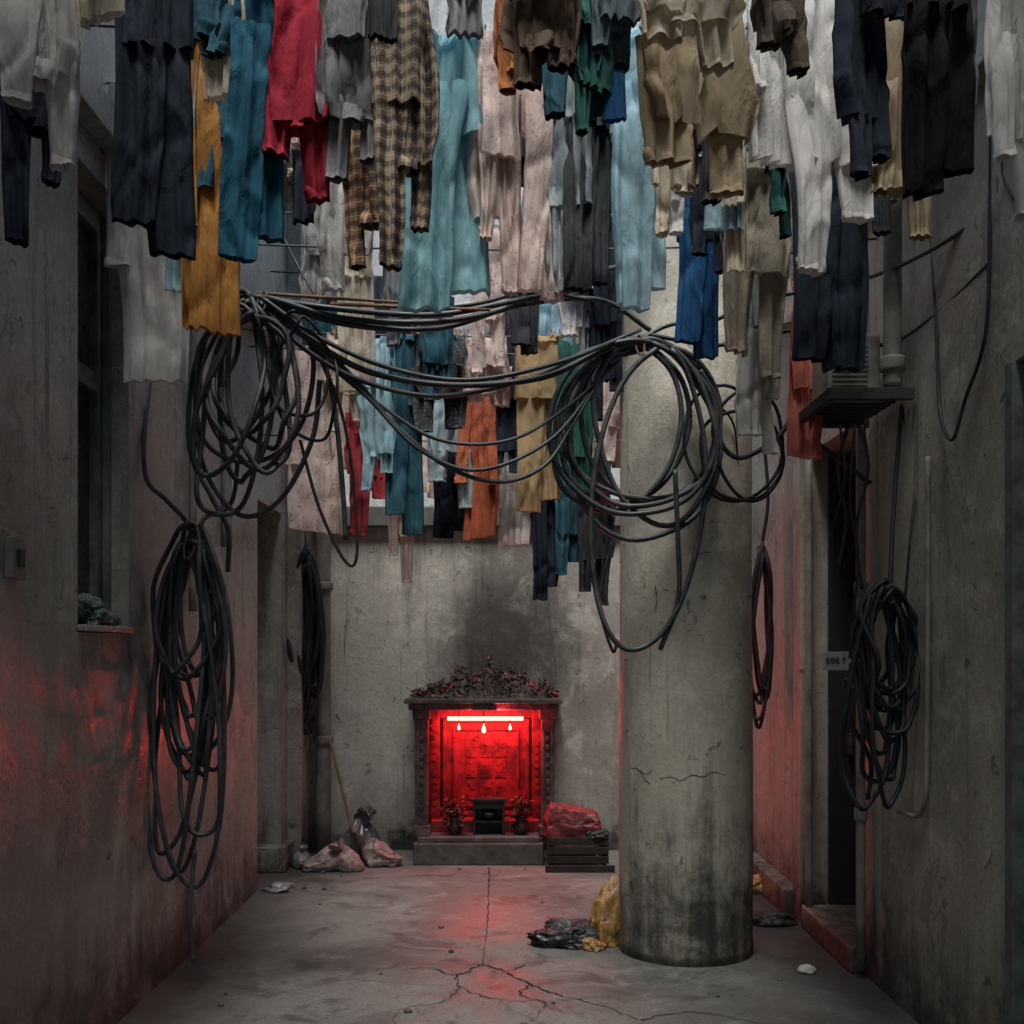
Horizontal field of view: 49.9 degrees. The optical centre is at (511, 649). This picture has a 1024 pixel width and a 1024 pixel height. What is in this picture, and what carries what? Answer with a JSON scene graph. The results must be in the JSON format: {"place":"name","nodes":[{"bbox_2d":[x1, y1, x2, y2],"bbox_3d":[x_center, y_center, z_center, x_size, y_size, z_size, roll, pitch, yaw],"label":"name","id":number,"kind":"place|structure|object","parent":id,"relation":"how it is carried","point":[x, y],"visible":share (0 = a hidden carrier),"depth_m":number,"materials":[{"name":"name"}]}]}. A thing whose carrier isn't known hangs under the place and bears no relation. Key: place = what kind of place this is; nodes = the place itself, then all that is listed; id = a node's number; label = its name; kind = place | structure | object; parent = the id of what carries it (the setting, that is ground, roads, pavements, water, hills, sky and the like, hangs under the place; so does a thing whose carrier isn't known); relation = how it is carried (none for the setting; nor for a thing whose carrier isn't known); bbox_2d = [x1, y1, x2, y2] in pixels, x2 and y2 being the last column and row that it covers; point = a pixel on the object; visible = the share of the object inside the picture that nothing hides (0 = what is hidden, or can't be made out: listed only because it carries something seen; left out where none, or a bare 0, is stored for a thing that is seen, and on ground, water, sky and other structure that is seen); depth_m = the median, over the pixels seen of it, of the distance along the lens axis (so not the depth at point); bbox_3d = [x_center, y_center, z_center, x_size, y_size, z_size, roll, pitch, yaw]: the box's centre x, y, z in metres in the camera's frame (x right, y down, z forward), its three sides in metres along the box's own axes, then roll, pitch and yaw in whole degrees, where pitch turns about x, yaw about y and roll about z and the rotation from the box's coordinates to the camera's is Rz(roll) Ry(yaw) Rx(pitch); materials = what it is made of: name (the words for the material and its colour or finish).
{"place":"outdoors","nodes":[
{"label":"outdoors","id":0,"kind":"place"},
{"bbox_2d":[117,850,917,1023],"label":"ground","id":1,"kind":"structure","parent":0,"point":[347,938],"depth_m":5.51,"materials":[{"name":"concrete"}]},
{"bbox_2d":[0,19,313,1023],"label":"wall","id":2,"kind":"structure","parent":1,"relation":"on","point":[92,919],"depth_m":4.72,"materials":[{"name":"concrete"}]},
{"bbox_2d":[78,192,110,611],"bbox_3d":[-1.818,-1.000,4.573,0.105,1.800,0.546,0,0,0],"label":"window","id":3,"kind":"structure","parent":2,"relation":"in","point":[94,280],"depth_m":4.78,"materials":[{"name":"glass"}]},
{"bbox_2d":[141,382,239,962],"bbox_3d":[-1.495,-0.128,5.125,0.444,3.123,0.370,0,0,0],"label":"cable coil","id":4,"kind":"object","parent":2,"relation":"hanging from","point":[194,549],"visible":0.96,"depth_m":5.04,"materials":[{"name":"rubber"}]},
{"bbox_2d":[90,24,482,38],"bbox_3d":[0.025,-2.366,4.200,3.431,0.062,0.010,0,0,0],"label":"clothesline","id":5,"kind":"object","parent":2,"relation":"attached to","point":[106,26],"visible":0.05,"depth_m":4.20,"materials":[{"name":"metal"}]},
{"bbox_2d":[181,42,240,336],"bbox_3d":[-1.147,-1.798,4.190,0.296,1.190,0.136,0,0,-11],"label":"shirt","id":6,"kind":"object","parent":5,"relation":"hanging from","point":[210,290],"visible":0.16,"depth_m":4.17,"materials":[{"name":"fabric"}]},
{"bbox_2d":[342,129,378,271],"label":"shirt","id":7,"kind":"object","parent":5,"relation":"hanging from","point":[360,203],"visible":0.41,"depth_m":4.18,"materials":[{"name":"fabric"}]},
{"bbox_2d":[398,29,489,313],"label":"trousers","id":8,"kind":"object","parent":5,"relation":"hanging from","point":[445,257],"visible":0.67,"depth_m":4.16,"materials":[{"name":"fabric"}]},
{"bbox_2d":[466,27,521,296],"bbox_3d":[-0.061,-1.855,4.193,0.211,0.970,0.161,0,0,-11],"label":"shirt","id":9,"kind":"object","parent":5,"relation":"hanging from","point":[493,183],"visible":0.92,"depth_m":4.18,"materials":[{"name":"fabric"}]},
{"bbox_2d":[519,85,563,304],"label":"trousers","id":10,"kind":"object","parent":5,"relation":"hanging from","point":[536,130],"visible":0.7,"depth_m":4.16,"materials":[{"name":"fabric"}]},
{"bbox_2d":[545,75,595,294],"bbox_3d":[0.219,-1.852,4.191,0.219,0.979,0.178,0,0,17],"label":"shirt","id":11,"kind":"object","parent":5,"relation":"hanging from","point":[560,150],"visible":0.43,"depth_m":4.16,"materials":[{"name":"fabric"}]},
{"bbox_2d":[562,116,611,294],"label":"trousers","id":12,"kind":"object","parent":5,"relation":"hanging from","point":[586,234],"visible":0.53,"depth_m":4.16,"materials":[{"name":"fabric"}]},
{"bbox_2d":[609,26,666,313],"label":"trousers","id":13,"kind":"object","parent":5,"relation":"hanging from","point":[640,258],"visible":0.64,"depth_m":4.15,"materials":[{"name":"fabric"}]},
{"bbox_2d":[789,161,868,372],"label":"trousers","id":14,"kind":"object","parent":5,"relation":"hanging from","point":[830,317],"visible":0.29,"depth_m":4.18,"materials":[{"name":"fabric"}]},
{"bbox_2d":[287,531,325,734],"bbox_3d":[-1.568,-0.293,8.355,0.322,1.880,0.211,0,0,-34],"label":"cable coil","id":15,"kind":"object","parent":2,"relation":"hanging from","point":[311,669],"visible":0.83,"depth_m":8.32,"materials":[{"name":"rubber"}]},
{"bbox_2d":[313,532,332,854],"bbox_3d":[-1.480,-0.900,8.620,0.162,5.000,0.162,0,0,0],"label":"drain pipe","id":16,"kind":"object","parent":2,"relation":"attached to","point":[322,738],"visible":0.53,"depth_m":8.57,"materials":[{"name":"plastic"}]},
{"bbox_2d":[189,296,650,332],"bbox_3d":[-0.489,-1.596,5.292,2.372,0.270,0.632,0,0,0],"label":"overhead cable","id":17,"kind":"object","parent":2,"relation":"attached to","point":[636,320],"visible":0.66,"depth_m":5.08,"materials":[{"name":"rubber"}]},
{"bbox_2d":[261,306,617,387],"bbox_3d":[-0.225,-1.391,5.136,1.856,0.378,0.180,0,0,-13],"label":"overhead cable","id":18,"kind":"object","parent":17,"relation":"attached to","point":[429,383],"visible":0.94,"depth_m":5.03,"materials":[{"name":"rubber"}]},
{"bbox_2d":[240,265,614,325],"bbox_3d":[-0.523,-1.726,5.285,2.356,0.490,0.648,0,0,0],"label":"overhead cable","id":19,"kind":"object","parent":2,"relation":"attached to","point":[388,322],"visible":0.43,"depth_m":5.01,"materials":[{"name":"rubber"}]},
{"bbox_2d":[186,288,348,571],"bbox_3d":[-1.163,-1.011,4.992,0.819,1.292,0.325,0,0,12],"label":"cable coil","id":20,"kind":"object","parent":19,"relation":"hanging from","point":[257,317],"visible":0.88,"depth_m":4.99,"materials":[{"name":"rubber"}]},
{"bbox_2d":[261,296,641,382],"bbox_3d":[-0.228,-1.410,5.107,1.829,0.379,0.202,0,0,-14],"label":"overhead cable","id":21,"kind":"object","parent":19,"relation":"attached to","point":[276,308],"visible":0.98,"depth_m":5.01,"materials":[{"name":"rubber"}]},
{"bbox_2d":[266,309,358,567],"bbox_3d":[-0.901,-0.952,4.929,0.409,1.154,0.183,0,0,0],"label":"cable coil","id":22,"kind":"object","parent":21,"relation":"hanging from","point":[280,410],"visible":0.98,"depth_m":4.96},
{"bbox_2d":[256,299,646,398],"bbox_3d":[-0.222,-1.374,5.134,1.895,0.451,0.178,0,0,-13],"label":"overhead cable","id":23,"kind":"object","parent":19,"relation":"attached to","point":[303,347],"visible":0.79,"depth_m":4.99,"materials":[{"name":"rubber"}]},
{"bbox_2d":[263,434,761,441],"bbox_3d":[0.025,-1.426,7.400,3.431,0.062,0.010,0,0,0],"label":"clothesline","id":24,"kind":"object","parent":2,"relation":"attached to","point":[426,440],"visible":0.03,"depth_m":7.40,"materials":[{"name":"metal"}]},
{"bbox_2d":[433,452,464,538],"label":"trousers","id":25,"kind":"object","parent":24,"relation":"hanging from","point":[448,518],"visible":0.51,"depth_m":7.37,"materials":[{"name":"fabric"}]},
{"bbox_2d":[498,452,529,545],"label":"shirt","id":26,"kind":"object","parent":24,"relation":"hanging from","point":[514,526],"visible":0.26,"depth_m":7.39,"materials":[{"name":"fabric"}]},
{"bbox_2d":[530,499,558,600],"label":"trousers","id":27,"kind":"object","parent":24,"relation":"hanging from","point":[545,577],"visible":0.47,"depth_m":7.38,"materials":[{"name":"fabric"}]},
{"bbox_2d":[554,467,578,575],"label":"shirt","id":28,"kind":"object","parent":24,"relation":"hanging from","point":[566,534],"visible":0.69,"depth_m":7.34,"materials":[{"name":"fabric"}]},
{"bbox_2d":[576,448,615,605],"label":"shirt","id":29,"kind":"object","parent":24,"relation":"hanging from","point":[602,539],"visible":0.49,"depth_m":7.38,"materials":[{"name":"fabric"}]},
{"bbox_2d":[242,328,788,337],"bbox_3d":[0.025,-1.906,6.600,3.431,0.062,0.010,0,0,0],"label":"clothesline","id":30,"kind":"object","parent":2,"relation":"attached to","point":[385,334],"visible":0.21,"depth_m":6.60,"materials":[{"name":"metal"}]},
{"bbox_2d":[357,336,395,491],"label":"shirt","id":31,"kind":"object","parent":30,"relation":"hanging from","point":[376,430],"visible":0.66,"depth_m":6.55,"materials":[{"name":"fabric"}]},
{"bbox_2d":[385,333,423,535],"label":"trousers","id":32,"kind":"object","parent":30,"relation":"hanging from","point":[404,491],"visible":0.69,"depth_m":6.58,"materials":[{"name":"fabric"}]},
{"bbox_2d":[410,333,467,432],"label":"shirt","id":33,"kind":"object","parent":30,"relation":"hanging from","point":[455,412],"visible":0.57,"depth_m":6.56,"materials":[{"name":"fabric"}]},
{"bbox_2d":[514,335,560,512],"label":"trousers","id":34,"kind":"object","parent":30,"relation":"hanging from","point":[534,399],"visible":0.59,"depth_m":6.56,"materials":[{"name":"fabric"}]},
{"bbox_2d":[250,345,781,354],"bbox_3d":[0.025,-1.936,7.100,3.431,0.062,0.010,0,0,0],"label":"clothesline","id":35,"kind":"object","parent":2,"relation":"attached to","point":[300,349],"visible":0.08,"depth_m":7.10,"materials":[{"name":"metal"}]},
{"bbox_2d":[281,346,346,535],"bbox_3d":[-1.260,-1.354,7.088,0.459,1.226,0.181,0,0,-6],"label":"shirt","id":36,"kind":"object","parent":35,"relation":"hanging from","point":[302,508],"visible":0.45,"depth_m":7.05,"materials":[{"name":"fabric"}]},
{"bbox_2d":[344,400,384,536],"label":"shirt","id":37,"kind":"object","parent":35,"relation":"hanging from","point":[378,487],"visible":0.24,"depth_m":7.03,"materials":[{"name":"fabric"}]},
{"bbox_2d":[427,399,472,508],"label":"shirt","id":38,"kind":"object","parent":35,"relation":"hanging from","point":[437,472],"visible":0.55,"depth_m":7.06,"materials":[{"name":"fabric"}]},
{"bbox_2d":[454,396,499,540],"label":"shirt","id":39,"kind":"object","parent":35,"relation":"hanging from","point":[480,517],"visible":0.55,"depth_m":7.08,"materials":[{"name":"fabric"}]},
{"bbox_2d":[258,238,876,250],"bbox_3d":[0.025,-1.936,5.250,3.431,0.062,0.010,0,0,0],"label":"clothesline","id":40,"kind":"object","parent":2,"relation":"attached to","point":[315,246],"visible":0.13,"depth_m":5.25,"materials":[{"name":"metal"}]},
{"bbox_2d":[734,278,792,454],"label":"shirt","id":41,"kind":"object","parent":40,"relation":"hanging from","point":[754,396],"visible":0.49,"depth_m":5.18,"materials":[{"name":"fabric"}]},
{"bbox_2d":[787,272,822,460],"bbox_3d":[1.408,-1.425,5.226,0.192,1.038,0.123,0,0,-19],"label":"towel","id":42,"kind":"object","parent":40,"relation":"hanging from","point":[804,441],"visible":0.34,"depth_m":5.22,"materials":[{"name":"fabric"}]},
{"bbox_2d":[314,506,619,849],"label":"wall","id":43,"kind":"structure","parent":1,"relation":"on","point":[458,600],"depth_m":8.80,"materials":[{"name":"concrete"}]},
{"bbox_2d":[404,696,561,864],"bbox_3d":[-0.215,0.983,8.480,1.180,1.235,0.620,0,0,0],"label":"shrine","id":44,"kind":"object","parent":1,"relation":"on","point":[468,747],"visible":0.94,"depth_m":8.55,"materials":[{"name":"stone"}]},
{"bbox_2d":[406,650,558,698],"bbox_3d":[-0.217,0.191,8.451,1.164,0.379,0.578,0,0,0],"label":"dried flower heap","id":45,"kind":"object","parent":44,"relation":"on","point":[535,690],"visible":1,"depth_m":8.35,"materials":[{"name":"red plant"}]},
{"bbox_2d":[344,0,747,505],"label":"building","id":46,"kind":"structure","parent":1,"relation":"on","point":[438,10],"depth_m":10.60,"materials":[{"name":"concrete"}]},
{"bbox_2d":[526,917,598,949],"bbox_3d":[0.318,1.535,6.011,0.486,0.130,0.309,0,0,0],"label":"dark cloth","id":47,"kind":"object","parent":1,"relation":"on","point":[563,933],"visible":0.8,"depth_m":5.92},
{"bbox_2d":[545,836,614,872],"bbox_3d":[0.490,1.480,8.125,0.500,0.240,0.450,0,0,0],"label":"wooden crate","id":48,"kind":"object","parent":1,"relation":"on","point":[573,851],"visible":0.81,"depth_m":7.95,"materials":[{"name":"brown wood"}]},
{"bbox_2d":[543,802,601,837],"bbox_3d":[0.449,1.251,8.141,0.437,0.245,0.393,0,0,0],"label":"plastic bag","id":49,"kind":"object","parent":48,"relation":"on","point":[565,820],"visible":0.94,"depth_m":7.97,"materials":[{"name":"plastic"}]},
{"bbox_2d":[588,874,618,947],"bbox_3d":[0.523,1.399,5.975,0.186,0.398,0.160,0,0,-23],"label":"paper sack","id":50,"kind":"object","parent":1,"relation":"on","point":[604,918],"visible":0.69,"depth_m":5.92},
{"bbox_2d":[618,234,753,967],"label":"column","id":51,"kind":"structure","parent":1,"relation":"on","point":[686,797],"depth_m":5.59,"materials":[{"name":"concrete"}]},
{"bbox_2d":[752,0,1023,1023],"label":"wall","id":52,"kind":"structure","parent":1,"relation":"on","point":[944,908],"depth_m":4.54,"materials":[{"name":"concrete"}]},
{"bbox_2d":[752,454,773,728],"bbox_3d":[1.581,-0.415,7.006,0.169,1.844,0.213,0,0,18],"label":"cable coil","id":53,"kind":"object","parent":52,"relation":"hanging from","point":[764,678],"visible":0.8,"depth_m":6.97,"materials":[{"name":"rubber"}]},
{"bbox_2d":[805,459,811,906],"bbox_3d":[1.700,0.160,6.300,0.040,2.620,0.040,0,0,0],"label":"conduit","id":54,"kind":"object","parent":52,"relation":"attached to","point":[808,683],"visible":0.96,"depth_m":6.28,"materials":[{"name":"plastic"}]},
{"bbox_2d":[650,263,986,346],"bbox_3d":[1.466,-1.463,4.896,0.658,0.188,1.776,0,0,-37],"label":"overhead cable","id":55,"kind":"object","parent":52,"relation":"attached to","point":[785,331],"visible":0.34,"depth_m":4.76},
{"bbox_2d":[546,334,786,652],"bbox_3d":[0.783,-0.765,5.397,1.247,1.557,0.183,0,0,-4],"label":"cable coil","id":56,"kind":"object","parent":55,"relation":"hanging from","point":[699,377],"visible":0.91,"depth_m":5.36,"materials":[{"name":"rubber"}]},
{"bbox_2d":[682,383,784,502],"bbox_3d":[1.105,-1.026,5.456,0.539,0.594,0.062,0,0,-10],"label":"cable coil","id":57,"kind":"object","parent":56,"relation":"hanging from","point":[753,498],"visible":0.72,"depth_m":5.45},
{"bbox_2d":[828,457,855,903],"bbox_3d":[2.165,0.175,6.370,0.650,2.590,0.080,0,0,0],"label":"door","id":58,"kind":"structure","parent":52,"relation":"in","point":[841,822],"depth_m":6.37,"materials":[{"name":"metal"}]},
{"bbox_2d":[799,387,914,484],"bbox_3d":[1.551,-0.963,5.035,0.382,0.329,0.630,0,0,0],"label":"wall shelf","id":59,"kind":"object","parent":52,"relation":"attached to","point":[836,407],"depth_m":5.02,"materials":[{"name":"grey metal"}]},
{"bbox_2d":[810,334,879,402],"bbox_3d":[1.540,-1.278,5.122,0.240,0.299,0.356,0,0,0],"label":"air conditioner","id":60,"kind":"object","parent":59,"relation":"on","point":[867,376],"visible":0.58,"depth_m":4.95,"materials":[{"name":"white plastic"}]},
{"bbox_2d":[854,428,867,958],"bbox_3d":[1.700,0.175,5.360,0.065,2.650,0.065,0,0,0],"label":"drain pipe","id":61,"kind":"object","parent":52,"relation":"attached to","point":[860,818],"visible":0.69,"depth_m":5.34,"materials":[{"name":"plastic"}]},
{"bbox_2d":[838,404,919,811],"bbox_3d":[1.580,-0.206,4.728,0.420,1.776,0.303,0,0,-10],"label":"cable coil","id":62,"kind":"object","parent":52,"relation":"hanging from","point":[891,597],"visible":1,"depth_m":4.68,"materials":[{"name":"rubber"}]},
{"bbox_2d":[879,197,905,386],"bbox_3d":[1.660,-1.569,4.800,0.108,0.863,0.108,0,0,0],"label":"pipe","id":63,"kind":"object","parent":52,"relation":"attached to","point":[892,363],"visible":0.88,"depth_m":4.76,"materials":[{"name":"plastic"}]},
{"bbox_2d":[896,456,930,818],"bbox_3d":[1.720,-0.035,4.720,0.022,1.531,0.363,0,0,0],"label":"conduit","id":64,"kind":"object","parent":52,"relation":"attached to","point":[919,813],"visible":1,"depth_m":4.54,"materials":[{"name":"plastic"}]},
{"bbox_2d":[930,136,991,441],"bbox_3d":[1.714,-1.631,4.298,0.080,1.672,0.632,0,0,0],"label":"loose wire","id":65,"kind":"object","parent":52,"relation":"hanging from","point":[976,369],"visible":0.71,"depth_m":4.10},
{"bbox_3d":[0.025,-1.996,3.000,3.431,0.062,0.010,0,0,0],"label":"clothesline","id":66,"kind":"object","parent":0,"visible":0},
{"bbox_2d":[0,0,81,172],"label":"shirt","id":67,"kind":"object","parent":66,"relation":"hanging from","point":[40,45],"visible":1,"depth_m":2.98,"materials":[{"name":"fabric"}]},
{"bbox_2d":[637,0,745,77],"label":"shirt","id":68,"kind":"object","parent":66,"relation":"hanging from","point":[710,25],"visible":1,"depth_m":2.97,"materials":[{"name":"fabric"}]},
{"bbox_2d":[750,0,809,79],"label":"shirt","id":69,"kind":"object","parent":66,"relation":"hanging from","point":[777,25],"visible":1,"depth_m":2.99,"materials":[{"name":"fabric"}]},
{"bbox_2d":[901,0,975,201],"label":"trousers","id":70,"kind":"object","parent":66,"relation":"hanging from","point":[938,101],"visible":1,"depth_m":2.96,"materials":[{"name":"fabric"}]},
{"bbox_3d":[0.025,-2.156,3.300,3.431,0.062,0.010,0,0,0],"label":"clothesline","id":71,"kind":"object","parent":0,"visible":0},
{"bbox_2d":[0,84,61,247],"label":"shirt","id":72,"kind":"object","parent":71,"relation":"hanging from","point":[20,127],"visible":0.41,"depth_m":3.24,"materials":[{"name":"fabric"}]},
{"bbox_2d":[111,0,196,260],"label":"trousers","id":73,"kind":"object","parent":71,"relation":"hanging from","point":[152,181],"visible":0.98,"depth_m":3.28,"materials":[{"name":"fabric"}]},
{"bbox_2d":[498,0,580,91],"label":"shirt","id":74,"kind":"object","parent":71,"relation":"hanging from","point":[534,36],"visible":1,"depth_m":3.29,"materials":[{"name":"fabric"}]},
{"bbox_2d":[589,0,640,73],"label":"shirt","id":75,"kind":"object","parent":71,"relation":"hanging from","point":[613,22],"visible":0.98,"depth_m":3.26,"materials":[{"name":"fabric"}]},
{"bbox_2d":[635,16,759,198],"bbox_3d":[0.555,-1.754,3.297,0.378,0.763,0.152,0,0,-23],"label":"shirt","id":76,"kind":"object","parent":71,"relation":"hanging from","point":[681,98],"visible":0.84,"depth_m":3.27,"materials":[{"name":"fabric"}]},
{"bbox_2d":[832,0,903,181],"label":"shirt","id":77,"kind":"object","parent":71,"relation":"hanging from","point":[861,87],"visible":1,"depth_m":3.26,"materials":[{"name":"fabric"}]},
{"bbox_2d":[984,0,1023,222],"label":"shirt","id":78,"kind":"object","parent":71,"relation":"hanging from","point":[1004,60],"visible":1,"depth_m":3.28,"materials":[{"name":"fabric"}]},
{"bbox_3d":[0.025,-2.346,4.600,3.431,0.062,0.010,0,0,0],"label":"clothesline","id":79,"kind":"object","parent":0,"visible":0},
{"bbox_2d":[104,83,188,384],"bbox_3d":[-1.506,-1.752,4.598,0.381,1.273,0.160,0,0,-11],"label":"shirt","id":80,"kind":"object","parent":79,"relation":"hanging from","point":[155,341],"visible":0.3,"depth_m":4.57,"materials":[{"name":"fabric"}]},
{"bbox_2d":[314,182,373,293],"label":"shirt","id":81,"kind":"object","parent":79,"relation":"hanging from","point":[329,221],"visible":0.35,"depth_m":4.56,"materials":[{"name":"fabric"}]},
{"bbox_2d":[720,152,791,380],"bbox_3d":[1.020,-1.739,4.572,0.314,1.198,0.175,0,0,-6],"label":"shirt","id":82,"kind":"object","parent":79,"relation":"hanging from","point":[768,252],"visible":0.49,"depth_m":4.56,"materials":[{"name":"fabric"}]},
{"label":"clothesline","id":83,"kind":"object","parent":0,"visible":0},
{"bbox_2d":[191,0,234,60],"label":"shirt","id":84,"kind":"object","parent":83,"relation":"hanging from","point":[212,22],"visible":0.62,"depth_m":3.64,"materials":[{"name":"fabric"}]},
{"bbox_2d":[218,0,284,263],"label":"trousers","id":85,"kind":"object","parent":83,"relation":"hanging from","point":[251,204],"visible":0.83,"depth_m":3.64,"materials":[{"name":"fabric"}]},
{"bbox_2d":[262,0,336,205],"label":"shirt","id":86,"kind":"object","parent":83,"relation":"hanging from","point":[291,110],"visible":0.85,"depth_m":3.67,"materials":[{"name":"fabric"}]},
{"bbox_2d":[315,0,374,184],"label":"shirt","id":87,"kind":"object","parent":83,"relation":"hanging from","point":[344,85],"visible":0.92,"depth_m":3.66,"materials":[{"name":"fabric"}]},
{"bbox_2d":[369,0,439,271],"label":"shirt","id":88,"kind":"object","parent":83,"relation":"hanging from","point":[404,75],"visible":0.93,"depth_m":3.65,"materials":[{"name":"fabric"}]},
{"bbox_2d":[542,0,602,126],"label":"shirt","id":89,"kind":"object","parent":83,"relation":"hanging from","point":[554,93],"visible":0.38,"depth_m":3.64,"materials":[{"name":"fabric"}]},
{"bbox_2d":[573,0,613,137],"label":"shirt","id":90,"kind":"object","parent":83,"relation":"hanging from","point":[590,81],"visible":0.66,"depth_m":3.66,"materials":[{"name":"fabric"}]},
{"bbox_2d":[652,135,698,238],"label":"shirt","id":91,"kind":"object","parent":83,"relation":"hanging from","point":[680,181],"visible":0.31,"depth_m":3.68,"materials":[{"name":"fabric"}]},
{"bbox_2d":[746,0,794,172],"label":"shirt","id":92,"kind":"object","parent":83,"relation":"hanging from","point":[769,144],"visible":0.45,"depth_m":3.67,"materials":[{"name":"fabric"}]},
{"bbox_2d":[785,0,877,277],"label":"shirt","id":93,"kind":"object","parent":83,"relation":"hanging from","point":[819,138],"visible":0.59,"depth_m":3.66,"materials":[{"name":"fabric"}]},
{"bbox_2d":[870,17,931,241],"bbox_3d":[1.296,-1.823,3.705,0.230,0.872,0.150,0,0,17],"label":"shirt","id":94,"kind":"object","parent":83,"relation":"hanging from","point":[885,178],"visible":0.39,"depth_m":3.69,"materials":[{"name":"fabric"}]},
{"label":"clothesline","id":95,"kind":"object","parent":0,"visible":0},
{"bbox_2d":[674,197,718,359],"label":"trousers","id":96,"kind":"object","parent":95,"relation":"hanging from","point":[696,326],"visible":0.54,"depth_m":4.98,"materials":[{"name":"fabric"}]},
{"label":"clothesline","id":97,"kind":"object","parent":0,"visible":0},
{"bbox_2d":[337,253,375,392],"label":"trousers","id":98,"kind":"object","parent":97,"relation":"hanging from","point":[358,284],"visible":0.39,"depth_m":5.77,"materials":[{"name":"fabric"}]},
{"bbox_2d":[419,296,453,401],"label":"shirt","id":99,"kind":"object","parent":97,"relation":"hanging from","point":[437,347],"visible":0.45,"depth_m":5.77,"materials":[{"name":"fabric"}]},
{"bbox_2d":[471,224,509,374],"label":"shirt","id":100,"kind":"object","parent":97,"relation":"hanging from","point":[496,322],"visible":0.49,"depth_m":5.79,"materials":[{"name":"fabric"}]},
{"bbox_2d":[585,217,623,420],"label":"shirt","id":101,"kind":"object","parent":97,"relation":"hanging from","point":[605,322],"visible":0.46,"depth_m":5.76,"materials":[{"name":"fabric"}]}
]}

